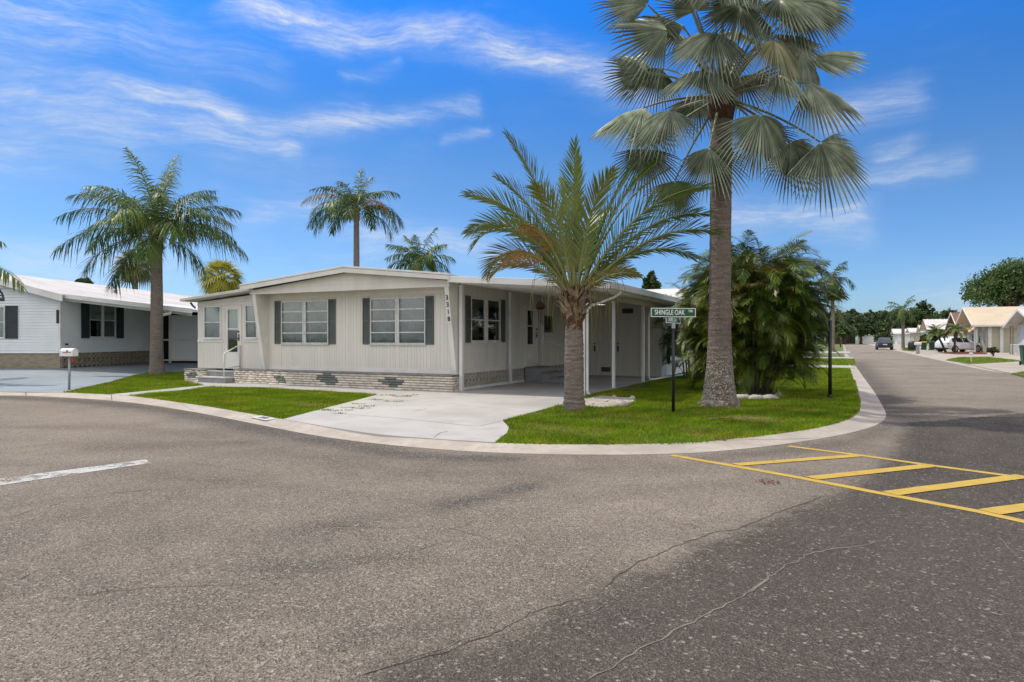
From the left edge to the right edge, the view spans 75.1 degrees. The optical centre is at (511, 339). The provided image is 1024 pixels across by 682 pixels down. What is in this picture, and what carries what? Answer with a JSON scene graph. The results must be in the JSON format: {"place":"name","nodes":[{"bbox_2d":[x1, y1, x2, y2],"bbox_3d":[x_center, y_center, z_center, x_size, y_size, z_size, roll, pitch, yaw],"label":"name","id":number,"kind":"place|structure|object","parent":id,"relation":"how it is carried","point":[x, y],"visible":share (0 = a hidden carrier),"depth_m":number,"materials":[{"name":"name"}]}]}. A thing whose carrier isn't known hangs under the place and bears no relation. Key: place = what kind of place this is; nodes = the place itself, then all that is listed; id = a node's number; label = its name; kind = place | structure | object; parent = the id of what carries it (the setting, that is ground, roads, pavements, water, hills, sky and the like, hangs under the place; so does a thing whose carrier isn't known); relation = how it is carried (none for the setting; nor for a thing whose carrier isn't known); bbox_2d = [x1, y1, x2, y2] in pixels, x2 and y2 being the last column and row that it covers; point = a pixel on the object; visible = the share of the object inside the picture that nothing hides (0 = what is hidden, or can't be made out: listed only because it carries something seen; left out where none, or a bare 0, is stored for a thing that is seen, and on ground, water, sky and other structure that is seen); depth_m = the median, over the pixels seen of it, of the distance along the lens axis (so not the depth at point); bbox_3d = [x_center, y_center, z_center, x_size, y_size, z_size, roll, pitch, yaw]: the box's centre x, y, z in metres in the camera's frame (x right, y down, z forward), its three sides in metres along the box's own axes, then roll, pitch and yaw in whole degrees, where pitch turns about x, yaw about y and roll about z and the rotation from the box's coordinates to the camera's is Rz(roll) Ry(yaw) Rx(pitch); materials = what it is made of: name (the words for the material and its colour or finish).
{"place":"outdoors","nodes":[
{"label":"outdoors","id":0,"kind":"place"},
{"bbox_2d":[0,363,197,392],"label":"driveway","id":1,"kind":"structure","parent":0,"point":[39,380],"depth_m":23.89,"materials":[{"name":"grey concrete"}]},
{"bbox_2d":[59,348,77,389],"bbox_3d":[-12.121,0.823,18.199,0.540,1.156,0.190,0,0,22],"label":"mailbox","id":2,"kind":"object","parent":1,"relation":"on","point":[68,351],"visible":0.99,"depth_m":18.17,"materials":[{"name":"white metal"}]},
{"bbox_2d":[110,381,410,396],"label":"footpath","id":3,"kind":"structure","parent":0,"point":[356,390],"depth_m":18.69,"materials":[{"name":"concrete"}]},
{"bbox_2d":[197,345,240,382],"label":"entry steps","id":4,"kind":"structure","parent":3,"relation":"on","point":[220,376],"depth_m":21.30,"materials":[{"name":"grey paint"}]},
{"bbox_2d":[283,375,657,442],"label":"driveway","id":5,"kind":"structure","parent":0,"point":[475,409],"depth_m":12.90,"materials":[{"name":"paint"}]},
{"bbox_2d":[317,394,417,413],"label":"weeds","id":6,"kind":"object","parent":5,"relation":"on","point":[367,405],"visible":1,"depth_m":13.66,"materials":[{"name":"green plant"}]},
{"bbox_2d":[525,341,564,382],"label":"entry steps","id":7,"kind":"structure","parent":5,"relation":"on","point":[547,373],"depth_m":21.48,"materials":[{"name":"grey paint"}]},
{"bbox_2d":[0,355,1023,681],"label":"road","id":8,"kind":"structure","parent":0,"point":[580,529],"depth_m":4.48,"materials":[{"name":"grey asphalt"}]},
{"bbox_2d":[0,459,148,484],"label":"road marking","id":9,"kind":"object","parent":8,"relation":"on","point":[70,471],"visible":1,"depth_m":7.27,"materials":[{"name":"white paint"}]},
{"bbox_2d":[0,344,885,454],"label":"kerb","id":10,"kind":"structure","parent":8,"relation":"on","point":[872,412],"depth_m":9.71,"materials":[{"name":"concrete"}]},
{"bbox_2d":[251,415,276,420],"bbox_3d":[-4.404,1.397,11.798,0.194,0.024,0.636,0,0,-44],"label":"kerb number","id":11,"kind":"object","parent":10,"relation":"on","point":[261,417],"visible":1,"depth_m":11.76,"materials":[{"name":"white paint"}]},
{"bbox_2d":[17,463,986,679],"bbox_3d":[-0.160,1.447,5.409,8.682,0.001,5.272,0,0,17],"label":"road crack","id":12,"kind":"object","parent":8,"relation":"on","point":[500,541],"visible":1,"depth_m":4.11,"materials":[{"name":"grey asphalt"}]},
{"bbox_2d":[356,536,1021,681],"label":"crack","id":13,"kind":"object","parent":8,"relation":"on","point":[696,619],"visible":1,"depth_m":3.54,"materials":[{"name":"black asphalt"}]},
{"bbox_2d":[755,479,779,484],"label":"leaf litter","id":14,"kind":"object","parent":8,"relation":"on","point":[767,481],"visible":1,"depth_m":6.70,"materials":[{"name":"brown plant"}]},
{"bbox_2d":[670,446,1023,522],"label":"road marking","id":15,"kind":"object","parent":8,"relation":"on","point":[998,510],"visible":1,"depth_m":6.89,"materials":[{"name":"yellow paint"}]},
{"bbox_2d":[0,0,1023,339],"label":"sky","id":16,"kind":"structure","parent":0,"point":[264,104],"materials":[{"name":"blue"}]},
{"bbox_2d":[63,344,1023,444],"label":"lawn","id":17,"kind":"structure","parent":0,"point":[837,347],"depth_m":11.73,"materials":[{"name":"plant"}]},
{"bbox_2d":[0,241,28,294],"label":"queen palm","id":18,"kind":"object","parent":17,"relation":"on","point":[6,276],"visible":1,"depth_m":20.56,"materials":[{"name":"green plant"}]},
{"bbox_2d":[74,277,93,283],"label":"tree","id":19,"kind":"object","parent":17,"relation":"on","point":[80,280],"visible":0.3,"depth_m":89.23,"materials":[{"name":"green plant"}]},
{"bbox_2d":[0,273,197,367],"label":"mobile home","id":20,"kind":"object","parent":17,"relation":"on","point":[44,322],"visible":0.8,"depth_m":28.73,"materials":[{"name":"white"}]},
{"bbox_2d":[0,306,4,338],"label":"window","id":21,"kind":"structure","parent":20,"relation":"in","point":[2,311],"depth_m":27.59,"materials":[{"name":"white glass"}]},
{"bbox_2d":[0,289,4,300],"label":"arched window","id":22,"kind":"structure","parent":20,"relation":"in","point":[2,298],"depth_m":27.48,"materials":[{"name":"glass"}]},
{"bbox_2d":[90,304,116,337],"bbox_3d":[-18.719,-0.850,30.058,0.570,1.640,1.900,0,0,3],"label":"window","id":23,"kind":"structure","parent":20,"relation":"in","point":[102,318],"depth_m":30.34,"materials":[{"name":"white glass"}]},
{"bbox_2d":[111,250,150,289],"bbox_3d":[-28.345,-2.736,50.008,3.541,8.287,3.563,0,0,0],"label":"sabal palm","id":24,"kind":"object","parent":17,"relation":"on","point":[144,272],"visible":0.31,"depth_m":49.69,"materials":[{"name":"green plant"}]},
{"bbox_2d":[50,147,250,373],"bbox_3d":[-14.248,-3.198,26.705,7.512,9.212,5.998,0,0,0],"label":"queen palm","id":25,"kind":"object","parent":17,"relation":"on","point":[154,223],"visible":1,"depth_m":26.06,"materials":[{"name":"green plant"}]},
{"bbox_2d":[195,258,247,294],"bbox_3d":[-20.046,-2.113,46.020,3.615,7.043,3.615,0,0,0],"label":"sabal palm","id":26,"kind":"object","parent":17,"relation":"on","point":[215,283],"visible":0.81,"depth_m":45.45,"materials":[{"name":"green plant"}]},
{"bbox_2d":[301,168,405,266],"bbox_3d":[-10.360,-5.034,43.121,6.336,12.884,4.983,0,0,-30],"label":"queen palm","id":27,"kind":"object","parent":17,"relation":"on","point":[349,208],"visible":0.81,"depth_m":42.84,"materials":[{"name":"green plant"}]},
{"bbox_2d":[384,226,455,272],"bbox_3d":[-6.311,-3.178,45.998,4.992,9.172,4.748,0,0,-18],"label":"queen palm","id":28,"kind":"object","parent":17,"relation":"on","point":[428,259],"visible":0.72,"depth_m":45.57,"materials":[{"name":"green plant"}]},
{"bbox_2d":[180,266,688,394],"bbox_3d":[-0.632,-0.333,26.359,15.070,3.465,17.375,0,0,26],"label":"mobile home","id":29,"kind":"object","parent":17,"relation":"on","point":[359,327],"visible":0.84,"depth_m":19.91,"materials":[{"name":"beige paint"}]},
{"bbox_2d":[202,306,221,339],"bbox_3d":[-9.951,-0.542,22.201,0.860,1.115,0.183,0,0,26],"label":"window","id":30,"kind":"structure","parent":29,"relation":"in","point":[211,314],"depth_m":22.26,"materials":[{"name":"white glass"}]},
{"bbox_2d":[224,306,241,367],"bbox_3d":[-9.059,-0.065,21.841,0.800,2.010,0.370,0,0,26],"label":"door","id":31,"kind":"structure","parent":29,"relation":"in","point":[232,314],"depth_m":21.82,"materials":[{"name":"white metal"}]},
{"bbox_2d":[244,305,257,339],"bbox_3d":[-8.253,-0.560,21.572,0.660,1.180,0.570,0,0,26],"label":"window","id":32,"kind":"structure","parent":29,"relation":"in","point":[250,324],"depth_m":21.47,"materials":[{"name":"white glass"}]},
{"bbox_2d":[280,300,328,344],"bbox_3d":[-6.238,-0.515,20.571,2.000,1.410,0.570,0,0,26],"label":"window","id":33,"kind":"structure","parent":29,"relation":"in","point":[302,322],"depth_m":20.38,"materials":[{"name":"glass"}]},
{"bbox_2d":[369,297,425,344],"bbox_3d":[-3.130,-0.515,19.027,2.000,1.410,0.570,0,0,26],"label":"window","id":34,"kind":"structure","parent":29,"relation":"in","point":[393,321],"depth_m":18.86,"materials":[{"name":"glass"}]},
{"bbox_2d":[471,297,501,342],"bbox_3d":[-0.975,-0.550,19.492,0.570,1.340,1.880,0,0,26],"label":"window","id":35,"kind":"structure","parent":29,"relation":"in","point":[485,313],"depth_m":19.74,"materials":[{"name":"white glass"}]},
{"bbox_2d":[524,305,537,364],"bbox_3d":[0.638,-0.125,22.185,0.120,1.950,1.040,0,0,26],"label":"door","id":36,"kind":"structure","parent":29,"relation":"in","point":[530,332],"depth_m":22.19,"materials":[{"name":"beige paint"}]},
{"bbox_2d":[536,301,544,324],"bbox_3d":[0.910,-0.945,21.282,0.309,0.990,0.326,0,0,0],"label":"wind chime","id":37,"kind":"object","parent":29,"relation":"hanging from","point":[540,305],"visible":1,"depth_m":21.21,"materials":[{"name":"wood"}]},
{"bbox_2d":[544,315,552,332],"bbox_3d":[1.253,-0.528,23.421,0.080,0.585,0.840,0,0,26],"label":"window","id":38,"kind":"structure","parent":29,"relation":"in","point":[548,322],"depth_m":23.52,"materials":[{"name":"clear glass"}]},
{"bbox_2d":[589,321,597,373],"bbox_3d":[2.997,0.325,25.535,0.620,2.050,0.120,0,0,26],"label":"door","id":39,"kind":"structure","parent":29,"relation":"in","point":[593,351],"depth_m":25.47,"materials":[{"name":"beige paint"}]},
{"bbox_2d":[616,320,637,374],"bbox_3d":[4.287,0.325,24.894,0.900,2.050,0.120,0,0,26],"label":"door","id":40,"kind":"structure","parent":29,"relation":"in","point":[626,330],"depth_m":24.88,"materials":[{"name":"beige paint"}]},
{"bbox_2d":[458,128,728,410],"bbox_3d":[1.343,-1.423,13.301,4.702,5.661,4.298,0,0,43],"label":"feather palm","id":41,"kind":"object","parent":17,"relation":"on","point":[577,256],"visible":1,"depth_m":13.05,"materials":[{"name":"green plant"}]},
{"bbox_2d":[584,395,632,407],"bbox_3d":[2.146,1.411,14.953,1.279,0.050,2.943,0,0,7],"label":"gravel bed","id":42,"kind":"object","parent":17,"relation":"on","point":[604,403],"visible":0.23,"depth_m":14.78,"materials":[{"name":"white gravel"}]},
{"bbox_2d":[616,400,628,406],"bbox_3d":[2.281,1.331,13.769,0.294,0.138,0.257,0,0,0],"label":"rock","id":43,"kind":"object","parent":42,"relation":"on","point":[620,403],"visible":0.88,"depth_m":13.68,"materials":[{"name":"stone"}]},
{"bbox_2d":[622,385,649,390],"bbox_3d":[3.456,1.370,18.488,0.120,0.050,2.051,0,0,29],"label":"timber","id":44,"kind":"object","parent":17,"relation":"on","point":[640,387],"visible":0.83,"depth_m":18.49,"materials":[{"name":"brown wood"}]},
{"bbox_2d":[591,288,703,365],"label":"house","id":45,"kind":"structure","parent":17,"relation":"on","point":[669,292],"depth_m":38.12,"materials":[{"name":"beige"}]},
{"bbox_2d":[641,270,661,289],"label":"tree","id":46,"kind":"object","parent":17,"relation":"on","point":[650,281],"visible":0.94,"depth_m":61.70,"materials":[{"name":"green plant"}]},
{"bbox_2d":[651,308,695,411],"bbox_3d":[3.068,0.405,12.661,0.841,1.990,0.353,0,0,-32],"label":"street sign","id":47,"kind":"object","parent":17,"relation":"on","point":[672,316],"visible":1,"depth_m":12.64,"materials":[{"name":"metal"}]},
{"bbox_2d":[651,282,705,378],"bbox_3d":[6.522,-0.277,23.381,3.538,3.737,3.726,0,0,-38],"label":"clumping palm","id":48,"kind":"object","parent":17,"relation":"on","point":[668,342],"visible":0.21,"depth_m":23.21,"materials":[{"name":"plant"}]},
{"bbox_2d":[587,0,872,407],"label":"fan palm","id":49,"kind":"object","parent":17,"relation":"on","point":[725,86],"visible":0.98,"depth_m":13.47,"materials":[{"name":"green plant"}]},
{"bbox_2d":[708,416,766,418],"bbox_3d":[3.766,1.302,11.040,1.017,0.094,0.228,0,0,18],"label":"fallen frond","id":50,"kind":"object","parent":17,"relation":"on","point":[736,417],"visible":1,"depth_m":11.03,"materials":[{"name":"brown plant"}]},
{"bbox_2d":[737,394,748,398],"bbox_3d":[5.363,1.337,15.458,0.511,0.127,0.163,0,0,0],"label":"edging stone","id":51,"kind":"object","parent":17,"relation":"on","point":[741,396],"visible":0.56,"depth_m":15.40,"materials":[{"name":"white stone"}]},
{"bbox_2d":[748,394,763,399],"bbox_3d":[5.619,1.336,15.291,0.372,0.129,0.174,0,0,0],"label":"edging stone","id":52,"kind":"object","parent":17,"relation":"on","point":[754,396],"visible":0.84,"depth_m":15.24,"materials":[{"name":"white stone"}]},
{"bbox_2d":[736,388,776,395],"bbox_3d":[6.340,1.415,17.127,1.129,0.100,3.781,0,0,22],"label":"mulch bed","id":53,"kind":"object","parent":17,"relation":"on","point":[759,392],"visible":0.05,"depth_m":16.70,"materials":[{"name":"brown wood"}]},
{"bbox_2d":[672,229,849,397],"bbox_3d":[6.287,-0.626,17.365,4.446,4.290,4.574,0,0,0],"label":"clumping palm","id":54,"kind":"object","parent":17,"relation":"on","point":[777,310],"visible":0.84,"depth_m":16.28,"materials":[{"name":"plant"}]},
{"bbox_2d":[762,394,778,399],"bbox_3d":[5.965,1.335,15.381,0.420,0.129,0.172,0,0,0],"label":"edging stone","id":55,"kind":"object","parent":17,"relation":"on","point":[769,396],"visible":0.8,"depth_m":15.32,"materials":[{"name":"white stone"}]},
{"bbox_2d":[827,320,832,396],"bbox_3d":[7.563,0.475,15.826,0.120,1.850,0.120,0,0,0],"label":"black post","id":56,"kind":"object","parent":17,"relation":"on","point":[830,360],"visible":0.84,"depth_m":15.79,"materials":[{"name":"metal"}]},
{"bbox_2d":[819,312,841,343],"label":"tree","id":57,"kind":"object","parent":17,"relation":"on","point":[839,319],"visible":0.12,"depth_m":188.38,"materials":[{"name":"green plant"}]},
{"bbox_2d":[835,335,857,343],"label":"hedge","id":58,"kind":"object","parent":17,"relation":"on","point":[850,340],"visible":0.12,"depth_m":192.97,"materials":[{"name":"green plant"}]},
{"bbox_2d":[812,365,853,367],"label":"driveway","id":59,"kind":"structure","parent":0,"point":[844,366],"depth_m":33.65,"materials":[{"name":"concrete"}]},
{"bbox_2d":[819,351,850,353],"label":"driveway","id":60,"kind":"structure","parent":0,"point":[846,352],"depth_m":68.75,"materials":[{"name":"concrete"}]},
{"bbox_2d":[814,261,855,351],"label":"queen palm","id":61,"kind":"object","parent":60,"relation":"on","point":[838,285],"visible":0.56,"depth_m":71.51,"materials":[{"name":"green plant"}]},
{"bbox_2d":[844,343,912,354],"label":"road","id":62,"kind":"structure","parent":0,"point":[859,349],"depth_m":84.75,"materials":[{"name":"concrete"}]},
{"bbox_2d":[835,324,846,347],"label":"bush","id":63,"kind":"object","parent":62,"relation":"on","point":[841,333],"visible":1,"depth_m":109.71,"materials":[{"name":"green plant"}]},
{"bbox_2d":[829,310,854,325],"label":"tree","id":64,"kind":"object","parent":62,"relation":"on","point":[849,316],"visible":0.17,"depth_m":202.24,"materials":[{"name":"green plant"}]},
{"bbox_2d":[835,321,857,343],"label":"tree","id":65,"kind":"object","parent":62,"relation":"on","point":[850,330],"visible":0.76,"depth_m":176.24,"materials":[{"name":"green plant"}]},
{"bbox_2d":[845,308,864,318],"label":"tree","id":66,"kind":"object","parent":62,"relation":"on","point":[853,311],"visible":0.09,"depth_m":214.54,"materials":[{"name":"green plant"}]},
{"bbox_2d":[851,322,872,343],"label":"tree","id":67,"kind":"object","parent":62,"relation":"on","point":[864,329],"visible":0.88,"depth_m":178.69,"materials":[{"name":"green plant"}]},
{"bbox_2d":[848,314,876,326],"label":"tree","id":68,"kind":"object","parent":62,"relation":"on","point":[871,319],"visible":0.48,"depth_m":198.78,"materials":[{"name":"green plant"}]},
{"bbox_2d":[873,332,892,341],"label":"bush","id":69,"kind":"object","parent":62,"relation":"on","point":[882,335],"visible":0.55,"depth_m":124.66,"materials":[{"name":"green plant"}]},
{"bbox_2d":[875,338,892,349],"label":"parked car","id":70,"kind":"object","parent":62,"relation":"on","point":[884,342],"visible":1,"depth_m":89.30,"materials":[{"name":"blue paint"}]},
{"bbox_2d":[867,344,1013,374],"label":"kerb","id":71,"kind":"structure","parent":62,"relation":"on","point":[937,358],"depth_m":47.12,"materials":[{"name":"concrete"}]},
{"bbox_2d":[914,342,921,353],"bbox_3d":[38.606,0.845,63.303,0.580,1.111,0.240,0,0,6],"label":"mailbox","id":72,"kind":"object","parent":71,"relation":"on","point":[917,344],"visible":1,"depth_m":63.19,"materials":[{"name":"white plastic"}]},
{"bbox_2d":[890,329,909,344],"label":"house","id":73,"kind":"structure","parent":0,"point":[897,332],"depth_m":151.96,"materials":[{"name":"white paint"}]},
{"bbox_2d":[905,328,920,345],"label":"house","id":74,"kind":"structure","parent":0,"point":[914,336],"depth_m":135.00,"materials":[{"name":"beige paint"}]},
{"bbox_2d":[916,325,927,346],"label":"house","id":75,"kind":"structure","parent":0,"point":[917,330],"depth_m":124.00,"materials":[{"name":"white paint"}]},
{"bbox_2d":[919,319,953,347],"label":"house","id":76,"kind":"structure","parent":0,"point":[927,322],"depth_m":104.52,"materials":[{"name":"beige"}]},
{"bbox_2d":[871,344,1019,359],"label":"gravel yard","id":77,"kind":"structure","parent":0,"point":[996,355],"depth_m":56.75,"materials":[{"name":"white gravel"}]},
{"bbox_2d":[858,334,894,343],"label":"house","id":78,"kind":"structure","parent":77,"relation":"on","point":[869,338],"depth_m":186.77,"materials":[{"name":"white paint"}]},
{"bbox_2d":[869,321,893,335],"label":"tree","id":79,"kind":"object","parent":77,"relation":"on","point":[882,327],"visible":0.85,"depth_m":176.54,"materials":[{"name":"green plant"}]},
{"bbox_2d":[884,309,911,328],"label":"tree","id":80,"kind":"object","parent":77,"relation":"on","point":[894,323],"visible":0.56,"depth_m":188.08,"materials":[{"name":"green plant"}]},
{"bbox_2d":[885,295,922,348],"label":"queen palm","id":81,"kind":"object","parent":77,"relation":"on","point":[900,315],"visible":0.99,"depth_m":95.81,"materials":[{"name":"green plant"}]},
{"bbox_2d":[905,310,925,327],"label":"tree","id":82,"kind":"object","parent":77,"relation":"on","point":[918,317],"visible":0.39,"depth_m":198.00,"materials":[{"name":"green plant"}]},
{"bbox_2d":[909,299,935,316],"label":"tree","id":83,"kind":"object","parent":77,"relation":"on","point":[923,306],"visible":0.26,"depth_m":209.05,"materials":[{"name":"green plant"}]},
{"bbox_2d":[919,334,928,344],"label":"bush","id":84,"kind":"object","parent":77,"relation":"on","point":[922,339],"visible":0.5,"depth_m":89.94,"materials":[{"name":"green plant"}]},
{"bbox_2d":[921,342,926,349],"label":"wheelie bin","id":85,"kind":"object","parent":77,"relation":"on","point":[924,346],"visible":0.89,"depth_m":82.92,"materials":[{"name":"green plastic"}]},
{"bbox_2d":[916,311,937,326],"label":"tree","id":86,"kind":"object","parent":77,"relation":"on","point":[935,313],"visible":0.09,"depth_m":195.62,"materials":[{"name":"green plant"}]},
{"bbox_2d":[927,330,940,350],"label":"bush","id":87,"kind":"object","parent":77,"relation":"on","point":[934,339],"visible":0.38,"depth_m":80.05,"materials":[{"name":"green plant"}]},
{"bbox_2d":[933,307,956,318],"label":"tree","id":88,"kind":"object","parent":77,"relation":"on","point":[944,314],"visible":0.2,"depth_m":184.31,"materials":[{"name":"green plant"}]},
{"bbox_2d":[944,351,986,353],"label":"mulch bed","id":89,"kind":"object","parent":77,"relation":"on","point":[958,352],"visible":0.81,"depth_m":68.05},
{"bbox_2d":[921,324,950,351],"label":"date palm","id":90,"kind":"object","parent":89,"relation":"on","point":[936,331],"visible":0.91,"depth_m":69.11,"materials":[{"name":"green plant"}]},
{"bbox_2d":[940,323,971,352],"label":"date palm","id":91,"kind":"object","parent":89,"relation":"on","point":[955,330],"visible":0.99,"depth_m":67.52,"materials":[{"name":"green plant"}]},
{"bbox_2d":[955,306,1023,352],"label":"house","id":92,"kind":"structure","parent":77,"relation":"on","point":[985,324],"depth_m":70.19,"materials":[{"name":"beige paint"}]},
{"bbox_2d":[958,253,1023,306],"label":"tree","id":93,"kind":"object","parent":77,"relation":"on","point":[1001,285],"visible":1,"depth_m":109.77,"materials":[{"name":"green plant"}]},
{"bbox_2d":[986,347,999,355],"bbox_3d":[38.959,1.016,54.022,0.880,0.869,1.044,0,0,0],"label":"bush","id":94,"kind":"object","parent":77,"relation":"on","point":[992,350],"visible":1,"depth_m":53.91,"materials":[{"name":"green plant"}]},
{"bbox_2d":[1003,308,1023,353],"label":"house","id":95,"kind":"structure","parent":77,"relation":"on","point":[1015,320],"depth_m":60.28,"materials":[{"name":"white paint"}]},
{"bbox_2d":[920,349,973,354],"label":"driveway","id":96,"kind":"structure","parent":0,"point":[927,352],"depth_m":74.07,"materials":[{"name":"beige concrete"}]},
{"bbox_2d":[929,342,934,349],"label":"wheelie bin","id":97,"kind":"object","parent":96,"relation":"on","point":[931,346],"visible":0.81,"depth_m":81.56,"materials":[{"name":"green plastic"}]},
{"bbox_2d":[934,336,981,351],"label":"parked car","id":98,"kind":"object","parent":96,"relation":"on","point":[964,344],"visible":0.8,"depth_m":70.65,"materials":[{"name":"white paint"}]},
{"bbox_2d":[945,312,968,338],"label":"house","id":99,"kind":"structure","parent":0,"point":[952,318],"depth_m":89.95,"materials":[{"name":"beige"}]},
{"bbox_2d":[947,357,1016,363],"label":"lawn","id":100,"kind":"structure","parent":0,"point":[978,360],"depth_m":40.85,"materials":[{"name":"plant"}]},
{"bbox_2d":[962,361,1023,374],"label":"driveway","id":101,"kind":"structure","parent":0,"point":[1011,368],"depth_m":33.55,"materials":[{"name":"beige concrete"}]},
{"bbox_2d":[1018,345,1023,364],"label":"wheelie bin","id":102,"kind":"object","parent":101,"relation":"on","point":[1021,348],"visible":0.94,"depth_m":35.08,"materials":[{"name":"green plastic"}]},
{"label":"lawn","id":103,"kind":"structure","parent":0,"visible":0},
{"bbox_2d":[908,341,915,350],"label":"covered grill","id":104,"kind":"object","parent":103,"relation":"on","point":[911,346],"visible":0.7,"depth_m":80.57,"materials":[{"name":"black fabric"}]},
{"label":"ground","id":105,"kind":"structure","parent":0,"visible":0},
{"bbox_2d":[862,309,882,323],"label":"tree","id":106,"kind":"object","parent":105,"relation":"on","point":[871,312],"visible":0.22,"depth_m":210.87,"materials":[{"name":"green plant"}]},
{"bbox_2d":[876,310,895,334],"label":"tree","id":107,"kind":"object","parent":105,"relation":"on","point":[882,316],"visible":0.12,"depth_m":205.14,"materials":[{"name":"green plant"}]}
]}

